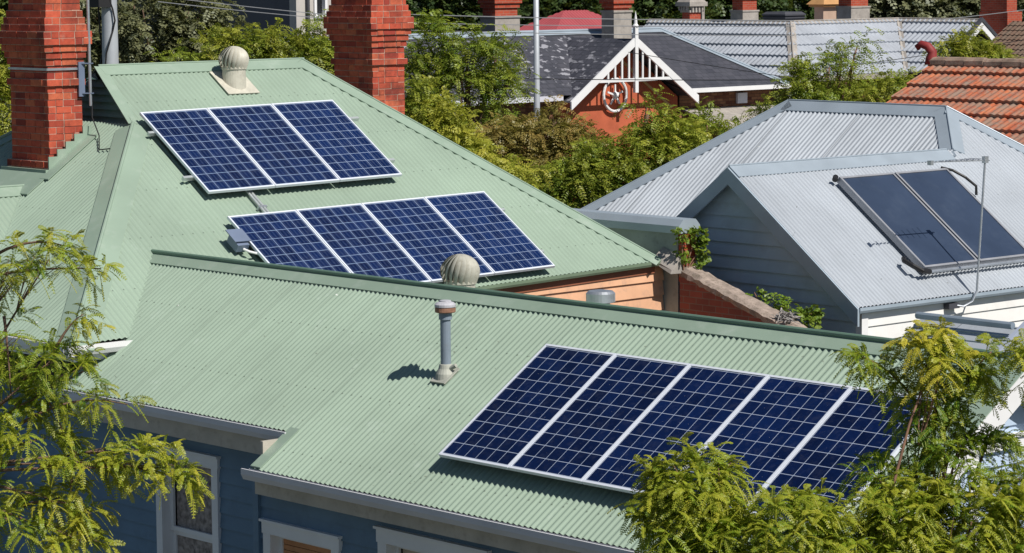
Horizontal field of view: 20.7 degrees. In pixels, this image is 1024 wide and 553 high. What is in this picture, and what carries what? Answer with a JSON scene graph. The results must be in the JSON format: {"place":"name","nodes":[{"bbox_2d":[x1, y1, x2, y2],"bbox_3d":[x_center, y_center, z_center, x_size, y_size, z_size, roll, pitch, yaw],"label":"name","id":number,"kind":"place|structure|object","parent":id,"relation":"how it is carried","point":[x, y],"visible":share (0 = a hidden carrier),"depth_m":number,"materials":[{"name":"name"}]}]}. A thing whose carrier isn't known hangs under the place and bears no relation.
{"place":"outdoors","nodes":[
{"label":"outdoors","id":0,"kind":"place"},
{"bbox_2d":[117,0,330,62],"bbox_3d":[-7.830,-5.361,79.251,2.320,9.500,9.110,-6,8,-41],"label":"apartment building","id":1,"kind":"structure","parent":0,"point":[300,6],"depth_m":75.66,"materials":[{"name":"white paint"}]},
{"bbox_2d":[313,0,327,18],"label":"window","id":2,"kind":"structure","parent":1,"relation":"in","point":[318,5],"depth_m":75.56,"materials":[{"name":"white paint"}]},
{"bbox_2d":[158,1,322,18],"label":"power line","id":3,"kind":"object","parent":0,"point":[241,10],"visible":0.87,"depth_m":50.00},
{"bbox_2d":[191,0,325,14],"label":"power line","id":4,"kind":"object","parent":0,"point":[257,7],"visible":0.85,"depth_m":50.00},
{"bbox_2d":[249,0,790,208],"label":"brick house","id":5,"kind":"structure","parent":0,"point":[589,54],"depth_m":78.99,"materials":[{"name":"tile"}]},
{"bbox_2d":[520,10,601,30],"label":"red roofed house","id":6,"kind":"structure","parent":0,"point":[553,19],"depth_m":134.14,"materials":[{"name":"metal"}]},
{"bbox_2d":[411,14,793,20],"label":"power line","id":7,"kind":"object","parent":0,"point":[618,19],"visible":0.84,"depth_m":56.00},
{"bbox_2d":[411,30,793,35],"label":"power line","id":8,"kind":"object","parent":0,"point":[641,34],"visible":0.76,"depth_m":56.00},
{"bbox_2d":[425,23,783,26],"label":"power line","id":9,"kind":"object","parent":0,"point":[634,26],"visible":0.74,"depth_m":56.00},
{"bbox_2d":[462,77,791,79],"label":"power line","id":10,"kind":"object","parent":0,"point":[615,79],"visible":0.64,"depth_m":54.00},
{"bbox_2d":[628,52,783,76],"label":"power line","id":11,"kind":"object","parent":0,"point":[704,64],"visible":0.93,"depth_m":54.99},
{"bbox_2d":[675,0,838,19],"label":"stone chimney house","id":12,"kind":"structure","parent":0,"point":[824,9],"depth_m":113.46,"materials":[{"name":"beige stone"}]},
{"bbox_2d":[581,99,1023,338],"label":"gabled house","id":13,"kind":"structure","parent":0,"point":[768,202],"depth_m":38.63,"materials":[{"name":"metal"}]},
{"bbox_2d":[832,172,981,273],"bbox_3d":[5.352,-0.752,38.581,1.425,1.273,1.712,-6,8,-41],"label":"water collector","id":14,"kind":"object","parent":13,"relation":"on","point":[911,225],"visible":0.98,"depth_m":38.58,"materials":[{"name":"blue glass"}]},
{"bbox_2d":[927,156,989,308],"bbox_3d":[5.945,-0.574,37.674,1.257,2.030,0.339,-5,8,-36],"label":"television antenna","id":15,"kind":"object","parent":13,"relation":"attached to","point":[955,305],"visible":1,"depth_m":37.88,"materials":[{"name":"metal"}]},
{"bbox_2d":[894,166,1023,266],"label":"water collector","id":16,"kind":"object","parent":13,"relation":"on","point":[949,200],"visible":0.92,"depth_m":39.42,"materials":[{"name":"blue glass"}]},
{"bbox_2d":[823,40,1022,69],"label":"power line","id":17,"kind":"object","parent":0,"point":[923,55],"visible":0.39,"depth_m":89.99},
{"bbox_2d":[886,40,1023,144],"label":"terracotta house","id":18,"kind":"structure","parent":0,"point":[988,92],"depth_m":48.89,"materials":[{"name":"orange tile"}]},
{"bbox_2d":[932,10,1021,20],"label":"power line","id":19,"kind":"object","parent":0,"point":[977,15],"visible":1,"depth_m":94.99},
{"bbox_2d":[979,0,1023,58],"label":"brown tiled house","id":20,"kind":"structure","parent":0,"point":[1007,26],"depth_m":107.98,"materials":[{"name":"tile"}]},
{"label":"ground","id":21,"kind":"structure","parent":0,"visible":0},
{"bbox_2d":[0,9,11,135],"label":"tree","id":22,"kind":"object","parent":21,"relation":"on","point":[5,88],"visible":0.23,"depth_m":46.81,"materials":[{"name":"green plant"}]},
{"bbox_2d":[0,0,100,71],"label":"tree","id":23,"kind":"object","parent":21,"relation":"on","point":[4,5],"visible":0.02,"depth_m":93.88,"materials":[{"name":"green plant"}]},
{"bbox_2d":[89,0,118,63],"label":"power pole","id":24,"kind":"object","parent":21,"relation":"on","point":[109,38],"visible":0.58,"depth_m":51.88,"materials":[{"name":"grey metal"}]},
{"bbox_2d":[0,225,214,552],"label":"honey locust","id":25,"kind":"object","parent":21,"relation":"on","point":[78,515],"visible":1,"depth_m":18.95,"materials":[{"name":"green plant"}]},
{"bbox_2d":[79,0,247,78],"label":"tree","id":26,"kind":"object","parent":21,"relation":"on","point":[172,24],"visible":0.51,"depth_m":59.49,"materials":[{"name":"green plant"}]},
{"bbox_2d":[145,9,333,74],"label":"tree","id":27,"kind":"object","parent":21,"relation":"on","point":[318,49],"visible":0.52,"depth_m":51.76,"materials":[{"name":"green plant"}]},
{"bbox_2d":[406,0,532,33],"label":"tree","id":28,"kind":"object","parent":21,"relation":"on","point":[467,9],"visible":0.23,"depth_m":123.44,"materials":[{"name":"green plant"}]},
{"bbox_2d":[404,7,540,135],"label":"tree","id":29,"kind":"object","parent":21,"relation":"on","point":[486,81],"visible":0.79,"depth_m":49.78,"materials":[{"name":"green plant"}]},
{"bbox_2d":[404,72,553,191],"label":"tree","id":30,"kind":"object","parent":21,"relation":"on","point":[453,127],"visible":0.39,"depth_m":44.74,"materials":[{"name":"green plant"}]},
{"bbox_2d":[0,0,1023,552],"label":"weatherboard house","id":31,"kind":"structure","parent":21,"relation":"on","point":[302,410],"depth_m":30.67,"materials":[{"name":"teal paint"}]},
{"bbox_2d":[77,0,110,149],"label":"antenna mast","id":32,"kind":"object","parent":31,"relation":"on","point":[81,77],"visible":1,"depth_m":35.76,"materials":[{"name":"metal"}]},
{"bbox_2d":[154,445,221,552],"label":"window","id":33,"kind":"structure","parent":31,"relation":"in","point":[177,532],"depth_m":30.46,"materials":[{"name":"white paint"}]},
{"bbox_2d":[209,46,259,94],"bbox_3d":[-3.685,-2.700,37.312,0.512,0.719,0.434,-6,8,-41],"label":"turbine ventilator","id":34,"kind":"object","parent":31,"relation":"on","point":[230,78],"visible":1,"depth_m":37.19,"materials":[{"name":"beige paint"}]},
{"bbox_2d":[147,116,358,136],"bbox_3d":[-3.318,-1.951,36.469,3.421,0.113,0.063,-6,8,-42],"label":"mounting rail","id":35,"kind":"object","parent":31,"relation":"attached to","point":[153,133],"visible":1,"depth_m":35.38,"materials":[{"name":"metal"}]},
{"bbox_2d":[271,100,401,181],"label":"solar panel","id":36,"kind":"object","parent":35,"relation":"attached to","point":[337,140],"visible":1,"depth_m":36.83,"materials":[{"name":"glass"}]},
{"bbox_2d":[245,190,269,212],"bbox_3d":[-3.092,-0.844,34.967,0.130,0.493,0.720,-6,8,-41],"label":"cable conduit","id":37,"kind":"object","parent":31,"relation":"attached to","point":[262,207],"visible":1,"depth_m":35.02,"materials":[{"name":"metal"}]},
{"bbox_2d":[181,158,394,180],"bbox_3d":[-2.817,-1.369,35.916,3.421,0.113,0.063,-6,8,-42],"label":"mounting rail","id":38,"kind":"object","parent":31,"relation":"attached to","point":[192,178],"visible":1,"depth_m":34.83,"materials":[{"name":"metal"}]},
{"bbox_2d":[139,108,274,193],"bbox_3d":[-3.845,-1.596,35.447,1.038,0.036,1.690,-7,43,-42],"label":"solar panel","id":39,"kind":"object","parent":38,"relation":"attached to","point":[207,150],"visible":1,"depth_m":35.41,"materials":[{"name":"glass"}]},
{"bbox_2d":[207,104,339,187],"bbox_3d":[-3.076,-1.694,36.149,1.038,0.036,1.690,-7,43,-42],"label":"solar panel","id":40,"kind":"object","parent":38,"relation":"attached to","point":[274,145],"visible":1,"depth_m":36.13,"materials":[{"name":"glass"}]},
{"bbox_2d":[258,518,342,552],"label":"window","id":41,"kind":"structure","parent":31,"relation":"in","point":[278,537],"depth_m":28.09,"materials":[{"name":"white paint"}]},
{"bbox_2d":[373,525,491,552],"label":"window","id":42,"kind":"structure","parent":31,"relation":"in","point":[389,540],"depth_m":26.61,"materials":[{"name":"white paint"}]},
{"bbox_2d":[430,300,459,383],"bbox_3d":[-0.655,0.641,27.836,0.239,0.821,0.251,-6,8,-41],"label":"vent pipe","id":43,"kind":"object","parent":31,"relation":"on","point":[447,371],"visible":1,"depth_m":27.80,"materials":[{"name":"grey plastic"}]},
{"bbox_2d":[440,254,479,287],"bbox_3d":[-0.547,0.225,30.221,0.455,0.942,0.538,-6,8,-41],"label":"turbine ventilator","id":44,"kind":"object","parent":31,"relation":"on","point":[463,270],"visible":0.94,"depth_m":30.04,"materials":[{"name":"paint"}]},
{"bbox_2d":[586,289,614,303],"bbox_3d":[0.934,0.655,29.567,0.310,1.035,0.310,-6,8,-41],"label":"flue cowl","id":45,"kind":"object","parent":31,"relation":"attached to","point":[604,296],"visible":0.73,"depth_m":29.40,"materials":[{"name":"metal"}]},
{"bbox_2d":[967,432,1023,543],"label":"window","id":46,"kind":"structure","parent":31,"relation":"in","point":[1021,438],"depth_m":23.78,"materials":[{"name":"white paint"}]},
{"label":"mounting rail","id":47,"kind":"object","parent":31,"relation":"attached to","visible":0},
{"bbox_2d":[225,228,257,254],"bbox_3d":[-3.204,-0.414,34.027,0.432,0.316,0.340,-6,8,-41],"label":"isolator box","id":48,"kind":"object","parent":47,"relation":"attached to","point":[237,239],"visible":1,"depth_m":33.95,"materials":[{"name":"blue plastic"}]},
{"bbox_2d":[533,0,539,155],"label":"street light pole","id":49,"kind":"object","parent":21,"relation":"on","point":[536,52],"visible":0.25,"depth_m":57.95,"materials":[{"name":"grey metal"}]},
{"bbox_2d":[473,94,620,203],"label":"tree","id":50,"kind":"object","parent":21,"relation":"on","point":[529,133],"visible":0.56,"depth_m":48.65,"materials":[{"name":"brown plant"}]},
{"bbox_2d":[519,0,603,25],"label":"tree","id":51,"kind":"object","parent":21,"relation":"on","point":[547,8],"visible":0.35,"depth_m":148.65,"materials":[{"name":"green plant"}]},
{"bbox_2d":[527,85,712,208],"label":"tree","id":52,"kind":"object","parent":21,"relation":"on","point":[591,176],"visible":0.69,"depth_m":46.68,"materials":[{"name":"green plant"}]},
{"bbox_2d":[598,0,719,26],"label":"tree","id":53,"kind":"object","parent":21,"relation":"on","point":[655,9],"visible":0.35,"depth_m":140.57,"materials":[{"name":"green plant"}]},
{"bbox_2d":[560,208,807,327],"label":"party wall","id":54,"kind":"structure","parent":21,"relation":"on","point":[693,289],"depth_m":37.67,"materials":[{"name":"red brick"}]},
{"bbox_2d":[670,225,711,269],"bbox_3d":[2.390,-0.344,37.661,0.627,0.690,0.348,-4,7,-32],"label":"climbing plant","id":55,"kind":"object","parent":54,"relation":"attached to","point":[696,245],"visible":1,"depth_m":37.66,"materials":[{"name":"green plant"}]},
{"bbox_2d":[745,286,824,328],"bbox_3d":[3.615,0.411,36.847,0.474,0.510,1.196,-6,8,-41],"label":"climbing plant","id":56,"kind":"object","parent":54,"relation":"on","point":[805,315],"visible":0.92,"depth_m":36.66,"materials":[{"name":"green plant"}]},
{"bbox_2d":[771,307,800,323],"bbox_3d":[3.555,0.529,36.393,0.288,0.235,0.388,-6,8,-41],"label":"dry vine tuft","id":57,"kind":"object","parent":54,"relation":"on","point":[783,316],"visible":0.99,"depth_m":36.36,"materials":[{"name":"beige plant"}]},
{"bbox_2d":[644,96,749,162],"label":"tree","id":58,"kind":"object","parent":21,"relation":"on","point":[716,126],"visible":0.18,"depth_m":47.92,"materials":[{"name":"green plant"}]},
{"bbox_2d":[705,0,792,19],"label":"tree","id":59,"kind":"object","parent":21,"relation":"on","point":[723,8],"visible":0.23,"depth_m":148.99,"materials":[{"name":"green plant"}]},
{"bbox_2d":[773,0,836,19],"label":"tree","id":60,"kind":"object","parent":21,"relation":"on","point":[802,6],"visible":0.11,"depth_m":153.54,"materials":[{"name":"green plant"}]},
{"bbox_2d":[607,315,1023,552],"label":"honey locust","id":61,"kind":"object","parent":21,"relation":"on","point":[681,513],"visible":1,"depth_m":16.98,"materials":[{"name":"green plant"}]},
{"bbox_2d":[644,0,996,102],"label":"metal tiled house","id":62,"kind":"structure","parent":21,"relation":"on","point":[901,37],"depth_m":107.25,"materials":[{"name":"grey metal"}]},
{"bbox_2d":[761,11,805,19],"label":"evaporative cooler","id":63,"kind":"object","parent":62,"relation":"on","point":[788,15],"visible":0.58,"depth_m":109.57,"materials":[{"name":"grey plastic"}]},
{"bbox_2d":[736,66,921,121],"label":"tree","id":64,"kind":"object","parent":21,"relation":"on","point":[887,90],"visible":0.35,"depth_m":54.80,"materials":[{"name":"green plant"}]},
{"bbox_2d":[767,26,895,108],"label":"tree","id":65,"kind":"object","parent":21,"relation":"on","point":[808,81],"visible":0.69,"depth_m":53.87,"materials":[{"name":"green plant"}]},
{"bbox_2d":[868,0,980,17],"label":"tree","id":66,"kind":"object","parent":21,"relation":"on","point":[922,8],"visible":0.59,"depth_m":138.64,"materials":[{"name":"green plant"}]},
{"bbox_2d":[900,312,1023,351],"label":"shed","id":67,"kind":"structure","parent":21,"relation":"on","point":[969,329],"depth_m":27.51,"materials":[{"name":"metal"}]},
{"bbox_2d":[921,21,1023,65],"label":"tree","id":68,"kind":"object","parent":21,"relation":"on","point":[966,45],"visible":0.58,"depth_m":59.78,"materials":[{"name":"green plant"}]},
{"bbox_2d":[1017,0,1023,20],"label":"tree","id":69,"kind":"object","parent":21,"relation":"on","point":[1021,5],"visible":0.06,"depth_m":119.08,"materials":[{"name":"green plant"}]},
{"bbox_3d":[1.194,1.681,24.805,0.063,0.065,4.860,-6,8,-41],"label":"mounting rail","id":70,"kind":"object","parent":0,"visible":0},
{"bbox_2d":[439,344,615,469],"bbox_3d":[0.152,1.211,26.474,0.975,0.035,1.660,7,43,48],"label":"solar panel","id":71,"kind":"object","parent":70,"relation":"attached to","point":[521,410],"visible":1,"depth_m":26.45,"materials":[{"name":"glass"}]},
{"bbox_2d":[508,353,689,483],"bbox_3d":[0.806,1.285,25.744,0.975,0.035,1.660,7,43,48],"label":"solar panel","id":72,"kind":"object","parent":70,"relation":"attached to","point":[594,421],"visible":1,"depth_m":25.72,"materials":[{"name":"glass"}]},
{"bbox_2d":[581,364,768,493],"bbox_3d":[1.461,1.360,25.015,0.975,0.035,1.660,7,43,48],"label":"solar panel","id":73,"kind":"object","parent":70,"relation":"attached to","point":[703,403],"visible":0.82,"depth_m":25.07,"materials":[{"name":"glass"}]},
{"bbox_2d":[687,375,852,512],"bbox_3d":[2.115,1.435,24.286,0.975,0.035,1.660,7,43,48],"label":"solar panel","id":74,"kind":"object","parent":70,"relation":"attached to","point":[770,425],"visible":0.58,"depth_m":24.38,"materials":[{"name":"glass"}]},
{"bbox_2d":[748,387,940,520],"bbox_3d":[2.770,1.510,23.556,0.975,0.035,1.660,7,43,48],"label":"solar panel","id":75,"kind":"object","parent":70,"relation":"attached to","point":[847,429],"visible":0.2,"depth_m":23.67,"materials":[{"name":"glass"}]},
{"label":"mounting rail","id":76,"kind":"object","parent":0,"visible":0},
{"bbox_2d":[227,210,350,272],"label":"solar panel","id":77,"kind":"object","parent":76,"relation":"attached to","point":[290,237],"visible":0.58,"depth_m":34.38,"materials":[{"name":"glass"}]},
{"bbox_2d":[296,203,431,282],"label":"solar panel","id":78,"kind":"object","parent":76,"relation":"attached to","point":[357,238],"visible":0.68,"depth_m":34.99,"materials":[{"name":"glass"}]},
{"bbox_2d":[361,197,494,282],"bbox_3d":[-1.075,-0.474,35.669,1.049,0.036,1.620,-7,43,-42],"label":"solar panel","id":79,"kind":"object","parent":76,"relation":"attached to","point":[424,235],"visible":0.92,"depth_m":35.72,"materials":[{"name":"glass"}]},
{"bbox_2d":[424,191,554,274],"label":"solar panel","id":80,"kind":"object","parent":76,"relation":"attached to","point":[490,232],"visible":1,"depth_m":36.36,"materials":[{"name":"glass"}]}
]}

